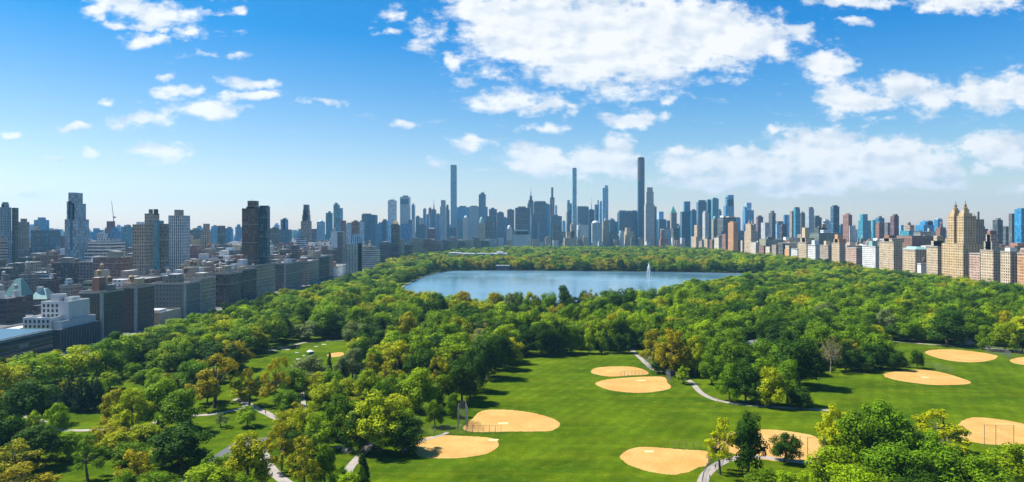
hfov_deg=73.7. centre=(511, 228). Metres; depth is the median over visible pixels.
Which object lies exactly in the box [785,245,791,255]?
apartment block
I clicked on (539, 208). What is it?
tower
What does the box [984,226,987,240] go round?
tower
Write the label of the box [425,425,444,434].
ball field fence
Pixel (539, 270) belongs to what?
reservoir bank
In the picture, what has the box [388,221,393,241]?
tower
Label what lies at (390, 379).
broadleaf tree
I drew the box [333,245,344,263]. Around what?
apartment block
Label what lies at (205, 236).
tower
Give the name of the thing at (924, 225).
tower
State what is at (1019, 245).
apartment block
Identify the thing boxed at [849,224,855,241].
tower
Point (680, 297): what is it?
broadleaf tree
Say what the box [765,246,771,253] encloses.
apartment block
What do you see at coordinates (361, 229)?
tower
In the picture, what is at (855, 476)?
bushy tree
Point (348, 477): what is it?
bushy tree
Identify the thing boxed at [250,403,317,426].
park path
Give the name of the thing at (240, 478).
bushy tree
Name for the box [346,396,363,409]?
bushy tree
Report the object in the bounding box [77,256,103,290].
apartment block
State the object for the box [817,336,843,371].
bare tree
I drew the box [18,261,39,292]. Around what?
apartment block
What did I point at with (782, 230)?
tower
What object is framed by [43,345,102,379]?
broadleaf tree
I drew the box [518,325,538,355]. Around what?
broadleaf tree
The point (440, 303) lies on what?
broadleaf tree
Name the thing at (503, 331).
broadleaf tree
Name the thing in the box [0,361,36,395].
broadleaf tree
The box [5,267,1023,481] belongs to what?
park lawn
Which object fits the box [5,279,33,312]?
copper roofed house
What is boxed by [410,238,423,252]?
apartment block
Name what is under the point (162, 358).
broadleaf tree
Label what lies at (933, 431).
broadleaf tree
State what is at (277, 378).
broadleaf tree
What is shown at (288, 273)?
apartment block
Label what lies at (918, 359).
broadleaf tree
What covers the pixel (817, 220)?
tower
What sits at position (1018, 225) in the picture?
tower
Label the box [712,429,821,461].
infield dirt
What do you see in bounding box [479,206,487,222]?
tower
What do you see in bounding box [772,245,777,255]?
apartment block
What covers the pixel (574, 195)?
tower
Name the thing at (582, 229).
tower
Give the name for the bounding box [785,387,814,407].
bushy tree
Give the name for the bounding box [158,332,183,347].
broadleaf tree
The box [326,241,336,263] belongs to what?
apartment block
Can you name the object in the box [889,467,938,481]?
broadleaf tree
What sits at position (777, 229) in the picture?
tower
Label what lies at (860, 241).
apartment block
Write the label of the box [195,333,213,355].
broadleaf tree
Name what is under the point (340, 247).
tower
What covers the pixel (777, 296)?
woodland
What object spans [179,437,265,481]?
park drive
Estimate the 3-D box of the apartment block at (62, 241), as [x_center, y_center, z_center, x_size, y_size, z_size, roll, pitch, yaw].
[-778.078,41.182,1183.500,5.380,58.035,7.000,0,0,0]
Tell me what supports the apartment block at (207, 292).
on the ground at (31, 314)
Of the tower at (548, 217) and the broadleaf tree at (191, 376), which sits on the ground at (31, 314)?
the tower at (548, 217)
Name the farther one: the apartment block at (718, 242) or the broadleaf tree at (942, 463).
the apartment block at (718, 242)
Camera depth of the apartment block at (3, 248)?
862.46 m
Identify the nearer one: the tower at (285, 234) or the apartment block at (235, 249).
the apartment block at (235, 249)
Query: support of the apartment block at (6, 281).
on the ground at (31, 314)
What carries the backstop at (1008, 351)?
on the park lawn at (595, 434)
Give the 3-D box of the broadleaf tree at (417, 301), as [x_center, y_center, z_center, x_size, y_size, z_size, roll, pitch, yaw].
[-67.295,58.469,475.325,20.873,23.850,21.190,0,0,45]
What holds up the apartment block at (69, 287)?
on the ground at (31, 314)
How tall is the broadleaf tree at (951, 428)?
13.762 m
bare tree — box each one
[467,323,492,344]
[582,289,602,302]
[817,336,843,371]
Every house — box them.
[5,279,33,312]
[33,287,53,305]
[154,308,180,324]
[791,248,797,255]
[798,228,813,257]
[808,240,819,259]
[820,241,831,260]
[832,235,845,262]
[845,247,861,264]
[862,241,878,267]
[879,235,903,270]
[903,246,926,272]
[917,257,926,274]
[926,236,942,274]
[942,200,983,277]
[969,253,980,280]
[980,231,1001,282]
[1000,248,1018,282]
[1017,250,1023,284]
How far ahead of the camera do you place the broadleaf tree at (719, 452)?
194.04 m
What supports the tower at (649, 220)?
on the ground at (31, 314)
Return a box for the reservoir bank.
[403,270,753,286]
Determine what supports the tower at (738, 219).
on the ground at (31, 314)
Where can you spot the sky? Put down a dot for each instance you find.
(911, 110)
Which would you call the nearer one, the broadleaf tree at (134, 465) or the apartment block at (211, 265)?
the broadleaf tree at (134, 465)
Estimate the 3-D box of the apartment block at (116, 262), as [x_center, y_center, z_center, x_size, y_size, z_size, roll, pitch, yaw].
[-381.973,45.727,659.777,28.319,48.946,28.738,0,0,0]
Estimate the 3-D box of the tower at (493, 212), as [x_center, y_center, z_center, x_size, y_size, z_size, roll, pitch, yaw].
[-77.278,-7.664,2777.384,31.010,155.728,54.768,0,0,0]
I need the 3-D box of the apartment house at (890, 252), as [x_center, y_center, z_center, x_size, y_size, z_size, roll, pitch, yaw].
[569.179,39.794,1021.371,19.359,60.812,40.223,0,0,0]
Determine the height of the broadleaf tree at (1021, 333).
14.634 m
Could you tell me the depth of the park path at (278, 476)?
194.37 m
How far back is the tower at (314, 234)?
1850.00 m
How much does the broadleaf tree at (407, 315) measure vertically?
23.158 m
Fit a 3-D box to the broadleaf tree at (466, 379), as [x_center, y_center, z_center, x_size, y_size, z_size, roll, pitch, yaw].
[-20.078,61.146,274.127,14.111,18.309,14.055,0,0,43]
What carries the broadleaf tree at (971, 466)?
on the park lawn at (595, 434)
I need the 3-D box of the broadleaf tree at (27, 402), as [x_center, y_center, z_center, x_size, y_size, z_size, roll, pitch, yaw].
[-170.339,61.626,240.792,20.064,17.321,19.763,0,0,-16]
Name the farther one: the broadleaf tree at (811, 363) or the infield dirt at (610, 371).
the infield dirt at (610, 371)
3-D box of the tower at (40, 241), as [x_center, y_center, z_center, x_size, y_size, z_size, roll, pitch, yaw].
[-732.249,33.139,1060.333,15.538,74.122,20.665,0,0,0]
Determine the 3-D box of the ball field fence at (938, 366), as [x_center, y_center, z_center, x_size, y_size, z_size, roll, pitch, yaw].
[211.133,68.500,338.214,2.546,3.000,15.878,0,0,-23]
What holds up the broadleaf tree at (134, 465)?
on the park lawn at (595, 434)
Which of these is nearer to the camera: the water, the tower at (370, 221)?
the water
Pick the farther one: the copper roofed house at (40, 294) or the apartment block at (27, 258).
the apartment block at (27, 258)
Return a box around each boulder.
[340,447,354,452]
[955,338,975,344]
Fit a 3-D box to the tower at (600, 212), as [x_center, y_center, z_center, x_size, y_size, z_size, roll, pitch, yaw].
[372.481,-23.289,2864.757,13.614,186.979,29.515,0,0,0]
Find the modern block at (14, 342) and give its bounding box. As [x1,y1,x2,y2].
[0,329,53,359]
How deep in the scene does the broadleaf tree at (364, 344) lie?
343.81 m
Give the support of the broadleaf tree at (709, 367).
on the park lawn at (595, 434)
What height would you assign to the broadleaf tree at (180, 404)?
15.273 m
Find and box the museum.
[448,251,506,255]
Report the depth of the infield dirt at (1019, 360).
362.81 m
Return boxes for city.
[49,221,992,242]
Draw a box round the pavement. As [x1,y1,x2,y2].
[62,270,362,353]
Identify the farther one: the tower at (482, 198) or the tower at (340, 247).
the tower at (482, 198)
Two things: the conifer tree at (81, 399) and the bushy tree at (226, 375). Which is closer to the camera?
the conifer tree at (81, 399)
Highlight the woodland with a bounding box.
[136,245,1023,349]
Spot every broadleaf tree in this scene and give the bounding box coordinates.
[0,357,10,378]
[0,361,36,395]
[0,378,60,426]
[0,410,27,449]
[0,438,43,481]
[0,461,62,481]
[4,424,73,465]
[6,351,73,383]
[25,410,50,433]
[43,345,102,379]
[43,402,70,431]
[57,379,80,402]
[71,433,111,481]
[83,422,128,450]
[84,377,105,394]
[85,337,125,372]
[95,430,138,450]
[97,388,131,425]
[100,372,124,389]
[102,414,133,434]
[108,331,125,340]
[110,333,145,363]
[110,387,156,429]
[113,449,155,477]
[123,362,143,378]
[134,339,158,366]
[136,332,150,353]
[140,376,177,427]
[141,332,176,351]
[143,374,172,402]
[144,328,171,341]
[144,367,165,385]
[145,343,194,372]
[145,421,215,471]
[154,336,192,359]
[154,373,178,392]
[154,387,202,428]
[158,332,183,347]
[158,349,177,372]
[172,328,192,341]
[175,342,197,371]
[177,359,208,386]
[182,334,201,352]
[184,352,242,408]
[184,366,198,385]
[190,329,214,342]
[192,339,216,360]
[194,375,221,402]
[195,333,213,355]
[196,359,211,370]
[197,327,216,335]
[199,341,242,366]
[200,451,228,479]
[205,326,217,334]
[214,334,226,342]
[214,341,255,365]
[215,327,257,348]
[215,412,229,426]
[219,430,273,481]
[233,367,260,404]
[236,405,258,426]
[253,375,268,388]
[259,356,291,406]
[264,422,294,470]
[284,435,323,481]
[285,429,315,457]
[286,402,304,418]
[290,354,331,386]
[290,407,315,433]
[301,371,330,394]
[308,441,335,481]
[318,368,344,388]
[321,393,354,439]
[332,356,350,381]
[341,348,364,377]
[345,398,370,419]
[346,338,371,362]
[346,389,409,450]
[349,336,371,361]
[353,325,375,340]
[353,369,383,400]
[356,334,379,348]
[362,347,383,371]
[363,353,381,373]
[370,379,397,409]
[371,329,386,345]
[373,341,389,352]
[378,361,398,379]
[379,340,411,370]
[380,330,400,349]
[385,325,402,336]
[385,374,407,395]
[385,404,413,425]
[386,334,414,363]
[389,393,414,416]
[394,373,408,384]
[395,311,417,335]
[400,296,427,313]
[400,367,441,410]
[403,348,436,374]
[405,333,433,369]
[409,325,425,335]
[422,334,450,368]
[423,292,449,311]
[424,321,439,336]
[424,400,444,426]
[429,356,449,401]
[431,341,468,366]
[433,367,461,397]
[434,323,469,341]
[440,332,472,361]
[444,392,459,416]
[445,359,479,402]
[449,323,467,334]
[451,290,477,302]
[461,332,473,345]
[462,347,488,387]
[472,332,507,378]
[475,334,493,345]
[480,326,495,343]
[485,292,500,305]
[490,326,508,338]
[497,334,517,369]
[498,323,519,344]
[505,293,519,305]
[506,332,527,352]
[510,337,525,363]
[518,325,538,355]
[524,291,537,304]
[529,319,554,355]
[541,291,559,307]
[546,319,569,353]
[554,284,572,305]
[563,324,582,352]
[581,327,595,353]
[605,288,636,308]
[612,333,625,352]
[622,333,634,352]
[638,328,661,362]
[654,327,691,374]
[654,330,695,370]
[658,321,674,342]
[672,288,695,305]
[675,323,692,334]
[675,366,690,383]
[678,325,706,345]
[680,335,704,375]
[688,332,714,360]
[698,350,724,383]
[702,327,726,342]
[702,336,729,371]
[704,417,737,474]
[713,318,745,335]
[713,327,746,347]
[714,362,742,401]
[719,338,751,368]
[722,341,756,368]
[729,410,770,474]
[730,357,760,402]
[750,338,782,366]
[751,357,777,379]
[757,366,789,406]
[768,329,805,356]
[768,432,803,461]
[774,335,831,385]
[774,359,802,403]
[786,325,802,336]
[802,445,866,481]
[803,325,842,356]
[804,321,832,334]
[806,316,825,338]
[811,325,837,360]
[814,402,851,459]
[833,340,860,370]
[833,409,887,467]
[834,323,868,352]
[840,339,861,352]
[841,331,859,341]
[858,399,918,452]
[859,333,898,362]
[859,442,928,481]
[860,342,889,367]
[882,323,908,339]
[884,421,939,456]
[886,351,909,369]
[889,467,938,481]
[894,320,925,341]
[906,438,965,481]
[909,349,925,367]
[911,409,972,453]
[912,427,943,451]
[926,310,970,344]
[952,453,1019,481]
[974,325,1002,350]
[980,441,1023,481]
[990,320,1022,351]
[1011,328,1023,352]
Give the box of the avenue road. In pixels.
[64,271,362,355]
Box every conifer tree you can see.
[45,378,61,403]
[56,372,79,409]
[70,369,94,411]
[84,372,107,408]
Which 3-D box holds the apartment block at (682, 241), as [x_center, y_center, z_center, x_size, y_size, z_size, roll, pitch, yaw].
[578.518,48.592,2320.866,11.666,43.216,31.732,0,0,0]
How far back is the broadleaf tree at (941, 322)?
406.30 m
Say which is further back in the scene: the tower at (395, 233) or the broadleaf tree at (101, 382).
the tower at (395, 233)
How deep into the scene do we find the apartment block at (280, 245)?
1243.74 m
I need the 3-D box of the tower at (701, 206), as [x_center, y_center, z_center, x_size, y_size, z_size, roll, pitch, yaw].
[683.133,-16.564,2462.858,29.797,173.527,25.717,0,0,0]
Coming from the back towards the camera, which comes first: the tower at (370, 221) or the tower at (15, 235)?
the tower at (370, 221)
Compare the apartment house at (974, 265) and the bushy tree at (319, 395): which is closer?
the bushy tree at (319, 395)
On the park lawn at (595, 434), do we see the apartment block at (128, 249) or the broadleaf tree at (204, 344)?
the broadleaf tree at (204, 344)
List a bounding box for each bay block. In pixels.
[0,284,25,323]
[33,304,40,315]
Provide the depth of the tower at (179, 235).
760.00 m
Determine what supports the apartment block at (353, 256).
on the ground at (31, 314)
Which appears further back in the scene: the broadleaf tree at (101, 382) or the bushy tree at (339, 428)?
the broadleaf tree at (101, 382)
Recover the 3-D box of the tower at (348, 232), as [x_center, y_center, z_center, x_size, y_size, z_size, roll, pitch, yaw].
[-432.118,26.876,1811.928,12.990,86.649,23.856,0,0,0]
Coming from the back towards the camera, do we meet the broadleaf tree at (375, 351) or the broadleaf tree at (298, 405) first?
the broadleaf tree at (375, 351)
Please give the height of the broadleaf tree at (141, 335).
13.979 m
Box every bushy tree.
[0,453,21,477]
[51,429,83,460]
[92,369,119,378]
[108,441,154,464]
[109,469,139,481]
[115,366,132,377]
[129,422,164,442]
[130,369,155,384]
[139,470,183,481]
[147,433,184,464]
[168,372,184,387]
[183,461,233,481]
[201,452,244,473]
[217,373,227,383]
[227,471,255,481]
[230,386,252,400]
[271,390,302,417]
[271,409,299,436]
[277,368,309,396]
[304,410,336,451]
[307,382,338,409]
[327,378,350,396]
[327,463,348,481]
[330,414,345,436]
[336,471,363,481]
[337,410,371,454]
[338,378,362,397]
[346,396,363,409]
[351,374,368,386]
[382,414,425,454]
[421,383,446,404]
[650,359,667,373]
[743,467,776,481]
[746,379,769,405]
[771,471,797,481]
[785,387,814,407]
[791,470,816,481]
[834,463,886,481]
[852,355,876,371]
[977,446,1009,481]
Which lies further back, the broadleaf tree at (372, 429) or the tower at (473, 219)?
the tower at (473, 219)
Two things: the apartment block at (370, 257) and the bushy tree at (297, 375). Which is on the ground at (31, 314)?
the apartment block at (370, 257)
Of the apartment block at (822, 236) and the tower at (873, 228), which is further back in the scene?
the tower at (873, 228)
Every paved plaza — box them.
[233,398,249,406]
[262,411,275,418]
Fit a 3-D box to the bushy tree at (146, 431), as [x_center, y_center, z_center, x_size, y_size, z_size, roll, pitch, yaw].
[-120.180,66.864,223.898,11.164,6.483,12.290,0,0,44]
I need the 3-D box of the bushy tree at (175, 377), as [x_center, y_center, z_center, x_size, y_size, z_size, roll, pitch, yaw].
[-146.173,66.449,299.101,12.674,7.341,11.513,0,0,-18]
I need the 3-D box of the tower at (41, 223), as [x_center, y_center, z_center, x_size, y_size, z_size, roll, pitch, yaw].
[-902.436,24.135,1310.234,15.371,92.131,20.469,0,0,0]
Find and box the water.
[403,271,741,304]
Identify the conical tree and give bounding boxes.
[327,352,332,371]
[356,453,370,481]
[599,328,609,353]
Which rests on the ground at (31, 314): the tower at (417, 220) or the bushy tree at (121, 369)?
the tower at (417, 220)
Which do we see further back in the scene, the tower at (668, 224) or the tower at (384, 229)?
the tower at (668, 224)
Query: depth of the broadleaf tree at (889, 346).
351.05 m
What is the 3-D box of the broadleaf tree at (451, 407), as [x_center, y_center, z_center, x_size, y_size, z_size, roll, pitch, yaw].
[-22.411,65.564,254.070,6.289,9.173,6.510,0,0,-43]
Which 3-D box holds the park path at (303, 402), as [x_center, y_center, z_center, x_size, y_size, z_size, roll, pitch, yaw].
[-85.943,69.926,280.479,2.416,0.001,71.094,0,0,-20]
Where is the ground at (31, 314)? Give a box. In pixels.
[0,234,690,354]
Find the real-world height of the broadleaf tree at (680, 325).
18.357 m
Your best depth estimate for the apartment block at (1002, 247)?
890.62 m
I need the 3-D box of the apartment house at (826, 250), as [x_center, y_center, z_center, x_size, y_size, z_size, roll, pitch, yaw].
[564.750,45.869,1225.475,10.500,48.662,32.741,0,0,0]
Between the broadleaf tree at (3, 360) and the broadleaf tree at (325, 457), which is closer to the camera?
the broadleaf tree at (325, 457)
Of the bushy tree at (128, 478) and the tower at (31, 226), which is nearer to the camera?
the bushy tree at (128, 478)
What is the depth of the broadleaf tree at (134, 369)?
313.82 m
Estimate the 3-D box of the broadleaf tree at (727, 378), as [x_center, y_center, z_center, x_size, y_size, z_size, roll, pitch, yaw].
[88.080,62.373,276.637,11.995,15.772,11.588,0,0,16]
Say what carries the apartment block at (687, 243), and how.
on the ground at (31, 314)
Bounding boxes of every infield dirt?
[416,435,498,457]
[463,409,559,431]
[591,366,647,375]
[595,376,670,392]
[620,447,707,474]
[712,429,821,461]
[883,370,970,384]
[925,349,996,361]
[958,417,1023,444]
[1010,357,1023,364]
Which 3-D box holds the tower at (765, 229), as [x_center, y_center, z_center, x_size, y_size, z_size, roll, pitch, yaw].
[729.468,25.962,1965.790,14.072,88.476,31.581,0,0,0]
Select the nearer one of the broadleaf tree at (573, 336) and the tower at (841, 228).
the broadleaf tree at (573, 336)
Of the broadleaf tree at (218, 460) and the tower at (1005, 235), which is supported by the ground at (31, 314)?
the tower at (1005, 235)
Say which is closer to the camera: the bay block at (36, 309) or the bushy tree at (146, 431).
the bushy tree at (146, 431)
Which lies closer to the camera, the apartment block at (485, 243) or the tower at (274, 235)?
the tower at (274, 235)
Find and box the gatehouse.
[496,265,509,269]
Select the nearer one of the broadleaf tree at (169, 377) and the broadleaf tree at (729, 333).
the broadleaf tree at (169, 377)
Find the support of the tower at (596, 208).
on the ground at (31, 314)
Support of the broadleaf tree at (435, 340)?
on the park lawn at (595, 434)
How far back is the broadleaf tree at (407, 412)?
235.14 m
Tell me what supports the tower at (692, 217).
on the ground at (31, 314)
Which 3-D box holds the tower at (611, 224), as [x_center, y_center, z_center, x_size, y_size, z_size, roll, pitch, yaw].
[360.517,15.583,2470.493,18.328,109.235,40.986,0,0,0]
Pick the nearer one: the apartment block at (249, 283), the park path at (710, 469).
the park path at (710, 469)
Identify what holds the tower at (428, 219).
on the ground at (31, 314)
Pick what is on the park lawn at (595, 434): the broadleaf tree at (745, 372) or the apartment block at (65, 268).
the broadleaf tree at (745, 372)
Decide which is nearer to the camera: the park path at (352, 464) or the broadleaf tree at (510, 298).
the park path at (352, 464)
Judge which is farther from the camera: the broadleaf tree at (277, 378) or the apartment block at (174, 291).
the apartment block at (174, 291)
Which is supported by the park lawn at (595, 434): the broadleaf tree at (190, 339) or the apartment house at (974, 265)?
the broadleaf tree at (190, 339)
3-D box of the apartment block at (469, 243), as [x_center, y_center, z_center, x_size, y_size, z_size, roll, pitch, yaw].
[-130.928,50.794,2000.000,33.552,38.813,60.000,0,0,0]
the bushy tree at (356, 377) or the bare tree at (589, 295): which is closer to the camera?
the bushy tree at (356, 377)
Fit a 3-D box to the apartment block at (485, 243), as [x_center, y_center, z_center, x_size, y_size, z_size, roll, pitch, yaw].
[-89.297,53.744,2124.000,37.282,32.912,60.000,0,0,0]
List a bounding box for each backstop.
[457,400,467,429]
[645,355,651,374]
[800,436,817,462]
[984,425,1013,445]
[985,345,1009,357]
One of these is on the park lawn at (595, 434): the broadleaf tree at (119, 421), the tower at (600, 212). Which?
the broadleaf tree at (119, 421)
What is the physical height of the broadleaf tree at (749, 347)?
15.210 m
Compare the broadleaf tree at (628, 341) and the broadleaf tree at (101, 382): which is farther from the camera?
the broadleaf tree at (628, 341)
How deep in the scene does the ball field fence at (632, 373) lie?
324.30 m
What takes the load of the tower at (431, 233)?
on the ground at (31, 314)
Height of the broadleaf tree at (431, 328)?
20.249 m
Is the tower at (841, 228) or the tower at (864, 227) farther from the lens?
the tower at (841, 228)
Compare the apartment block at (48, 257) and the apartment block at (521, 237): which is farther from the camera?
the apartment block at (521, 237)
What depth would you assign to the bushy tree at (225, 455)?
191.09 m
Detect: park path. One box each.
[23,405,256,430]
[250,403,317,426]
[260,452,292,481]
[269,340,340,350]
[300,391,305,415]
[344,432,380,473]
[404,432,449,450]
[629,348,829,410]
[697,455,866,481]
[894,341,1023,350]
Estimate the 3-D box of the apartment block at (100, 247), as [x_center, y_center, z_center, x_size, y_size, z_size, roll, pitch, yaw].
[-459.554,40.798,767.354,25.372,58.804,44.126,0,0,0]
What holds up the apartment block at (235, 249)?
on the ground at (31, 314)
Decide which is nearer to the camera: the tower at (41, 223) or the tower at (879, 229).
the tower at (41, 223)
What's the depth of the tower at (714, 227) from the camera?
2250.00 m
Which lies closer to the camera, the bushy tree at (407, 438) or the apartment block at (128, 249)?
the bushy tree at (407, 438)
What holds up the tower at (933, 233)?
on the ground at (31, 314)
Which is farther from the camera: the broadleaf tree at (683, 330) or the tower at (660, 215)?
the tower at (660, 215)
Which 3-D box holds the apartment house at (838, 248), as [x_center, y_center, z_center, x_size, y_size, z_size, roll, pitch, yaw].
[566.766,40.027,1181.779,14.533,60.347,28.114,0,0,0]
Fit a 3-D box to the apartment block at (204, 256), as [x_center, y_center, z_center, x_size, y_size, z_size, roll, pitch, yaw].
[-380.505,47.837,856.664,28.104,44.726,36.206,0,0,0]
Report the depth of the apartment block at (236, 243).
1333.60 m
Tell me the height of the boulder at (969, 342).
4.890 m
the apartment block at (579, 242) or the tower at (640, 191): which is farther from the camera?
the tower at (640, 191)
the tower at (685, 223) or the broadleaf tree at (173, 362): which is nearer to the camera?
the broadleaf tree at (173, 362)
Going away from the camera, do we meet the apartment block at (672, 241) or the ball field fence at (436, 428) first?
the ball field fence at (436, 428)
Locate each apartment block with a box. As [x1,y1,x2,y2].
[0,238,7,264]
[0,260,5,266]
[0,262,31,280]
[0,271,13,292]
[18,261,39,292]
[19,249,54,261]
[21,259,53,278]
[29,256,45,270]
[38,268,60,293]
[40,248,64,266]
[51,257,84,284]
[59,279,81,296]
[61,236,64,247]
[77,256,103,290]
[79,269,123,340]
[84,239,124,260]
[84,263,127,289]
[93,250,131,277]
[112,275,154,331]
[121,270,165,282]
[125,246,131,255]
[148,265,172,274]
[153,269,199,317]
[171,269,183,273]
[178,259,202,268]
[179,260,210,273]
[183,260,215,313]
[190,235,199,244]
[190,245,203,258]
[198,249,219,261]
[201,258,226,271]
[204,243,214,255]
[209,250,234,258]
[209,260,241,306]
[211,256,229,263]
[213,247,225,251]
[216,255,240,264]
[220,239,241,246]
[220,242,241,254]
[230,258,256,301]
[237,254,275,297]
[270,250,284,260]
[270,253,301,290]
[278,243,290,248]
[280,240,307,259]
[286,239,297,245]
[296,250,318,284]
[298,237,306,248]
[307,243,318,249]
[307,247,333,281]
[314,242,332,253]
[315,240,329,246]
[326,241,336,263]
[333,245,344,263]
[333,261,345,277]
[346,234,361,274]
[362,241,371,248]
[362,246,379,268]
[379,241,391,262]
[400,238,403,254]
[404,243,412,254]
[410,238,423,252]
[424,239,437,251]
[438,242,443,250]
[439,240,450,249]
[446,237,457,248]
[458,240,465,247]
[462,239,473,247]
[472,237,480,247]
[481,241,489,246]
[485,239,496,246]
[498,238,502,245]
[506,240,511,245]
[513,230,530,246]
[532,239,537,245]
[538,240,543,245]
[545,236,550,244]
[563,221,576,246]
[577,239,581,245]
[582,236,587,245]
[609,231,616,245]
[614,239,618,245]
[618,231,623,246]
[630,236,634,245]
[637,237,642,245]
[657,230,667,245]
[671,238,674,245]
[675,240,679,246]
[679,237,684,246]
[685,240,689,247]
[691,225,701,247]
[699,239,703,246]
[704,237,710,247]
[710,240,713,248]
[714,236,721,248]
[722,234,727,249]
[738,240,743,251]
[750,241,759,253]
[759,234,782,244]
[759,245,766,253]
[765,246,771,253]
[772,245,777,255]
[778,243,785,254]
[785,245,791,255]
[790,231,809,247]
[810,230,840,244]
[845,239,861,260]
[856,236,878,244]
[897,231,943,247]
[902,245,930,272]
[997,239,1016,250]
[1006,243,1023,249]
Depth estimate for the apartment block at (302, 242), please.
1150.00 m
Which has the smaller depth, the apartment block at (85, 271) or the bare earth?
the bare earth
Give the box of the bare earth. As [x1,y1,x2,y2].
[327,352,343,356]
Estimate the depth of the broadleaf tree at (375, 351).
326.54 m
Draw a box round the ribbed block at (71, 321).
[0,293,99,352]
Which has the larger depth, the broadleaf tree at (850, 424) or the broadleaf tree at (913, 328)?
the broadleaf tree at (913, 328)
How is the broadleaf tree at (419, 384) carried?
on the park lawn at (595, 434)
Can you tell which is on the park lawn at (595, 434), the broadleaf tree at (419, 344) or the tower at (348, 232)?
the broadleaf tree at (419, 344)
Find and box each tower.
[0,202,11,262]
[12,208,18,262]
[19,219,28,256]
[29,224,33,242]
[31,226,49,252]
[34,217,48,229]
[50,229,60,249]
[65,192,88,260]
[90,228,99,239]
[96,230,107,238]
[105,221,114,232]
[108,228,121,240]
[115,225,122,230]
[122,224,131,246]
[132,222,153,274]
[145,209,158,223]
[154,221,163,268]
[159,224,168,274]
[168,210,189,272]
[190,228,202,238]
[200,224,211,247]
[211,225,217,244]
[218,226,224,244]
[225,227,232,242]
[235,224,241,240]
[242,201,258,264]
[259,206,269,263]
[270,227,278,246]
[279,218,291,244]
[301,205,311,243]
[312,229,316,241]
[317,220,324,244]
[326,211,332,241]
[331,227,343,246]
[333,203,339,230]
[337,232,343,263]
[340,208,342,220]
[340,221,345,261]
[346,223,350,243]
[351,220,359,237]
[360,220,363,244]
[362,214,377,248]
[378,222,381,248]
[382,219,387,241]
[388,200,396,220]
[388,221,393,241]
[391,219,399,257]
[400,195,410,237]
[401,224,414,243]
[412,204,414,223]
[416,216,419,237]
[417,224,427,238]
[423,208,426,224]
[426,214,429,228]
[428,207,431,227]
[428,228,435,239]
[432,205,435,228]
[436,213,439,241]
[440,200,445,240]
[446,205,449,238]
[448,227,457,238]
[451,165,456,227]
[457,206,468,238]
[458,219,462,239]
[463,216,467,238]
[469,206,478,238]
[478,217,484,240]
[479,192,485,206]
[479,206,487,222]
[485,216,492,238]
[489,208,496,238]
[497,212,503,245]
[504,217,506,244]
[506,225,511,239]
[507,209,513,245]
[515,206,530,233]
[527,192,532,213]
[531,214,537,244]
[533,201,545,221]
[538,222,546,245]
[546,204,549,235]
[550,187,554,215]
[550,215,561,245]
[562,220,564,230]
[566,210,571,230]
[567,200,571,211]
[572,168,576,237]
[577,206,588,245]
[577,223,587,239]
[589,201,594,245]
[591,221,599,245]
[594,200,598,221]
[599,201,601,240]
[602,185,607,220]
[602,218,608,245]
[608,218,614,232]
[617,210,636,244]
[624,228,633,245]
[637,157,644,245]
[644,187,654,245]
[655,206,656,245]
[656,219,665,245]
[657,212,663,218]
[660,228,670,245]
[666,221,669,228]
[669,207,676,228]
[671,228,679,239]
[680,201,689,241]
[690,209,695,246]
[696,200,706,235]
[702,211,708,238]
[706,199,710,238]
[711,198,718,239]
[712,216,716,239]
[717,215,736,237]
[723,195,733,215]
[728,221,737,250]
[737,217,739,230]
[742,203,753,230]
[744,220,757,252]
[756,215,762,240]
[761,222,769,238]
[769,211,775,238]
[776,224,778,238]
[779,224,786,238]
[783,215,787,236]
[789,211,793,237]
[794,207,799,236]
[800,212,804,233]
[806,207,813,235]
[814,216,821,232]
[815,221,826,232]
[822,219,829,229]
[830,205,838,232]
[839,224,842,238]
[843,213,851,241]
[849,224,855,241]
[858,214,870,239]
[872,220,875,239]
[876,216,883,222]
[876,222,883,237]
[884,222,889,234]
[890,214,898,237]
[899,225,903,234]
[900,222,913,234]
[915,221,933,230]
[927,228,935,235]
[934,218,942,230]
[936,222,945,239]
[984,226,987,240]
[993,218,1002,243]
[1003,226,1008,244]
[1009,213,1013,244]
[1014,208,1023,242]
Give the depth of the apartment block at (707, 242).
1972.77 m
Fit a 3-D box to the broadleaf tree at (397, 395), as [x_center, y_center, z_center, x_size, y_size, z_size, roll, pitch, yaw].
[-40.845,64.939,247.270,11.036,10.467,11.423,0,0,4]
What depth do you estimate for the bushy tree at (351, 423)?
212.41 m
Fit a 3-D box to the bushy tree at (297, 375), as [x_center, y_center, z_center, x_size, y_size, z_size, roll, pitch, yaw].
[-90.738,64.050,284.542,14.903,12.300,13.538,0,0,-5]
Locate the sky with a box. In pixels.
[0,0,1023,233]
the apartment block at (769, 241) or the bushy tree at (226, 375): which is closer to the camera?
the bushy tree at (226, 375)
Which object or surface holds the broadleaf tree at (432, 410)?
on the park lawn at (595, 434)
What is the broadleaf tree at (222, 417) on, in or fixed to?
on the park lawn at (595, 434)
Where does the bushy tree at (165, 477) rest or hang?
on the park lawn at (595, 434)
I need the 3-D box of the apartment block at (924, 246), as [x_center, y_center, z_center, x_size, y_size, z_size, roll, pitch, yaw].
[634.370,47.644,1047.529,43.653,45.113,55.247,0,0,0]
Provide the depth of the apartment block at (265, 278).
700.74 m
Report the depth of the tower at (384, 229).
2000.00 m
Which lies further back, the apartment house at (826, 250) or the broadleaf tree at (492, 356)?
the apartment house at (826, 250)
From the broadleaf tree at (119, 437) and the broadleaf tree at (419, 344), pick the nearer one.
the broadleaf tree at (119, 437)
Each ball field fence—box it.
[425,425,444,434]
[466,425,500,433]
[621,370,646,376]
[672,441,700,449]
[921,362,949,372]

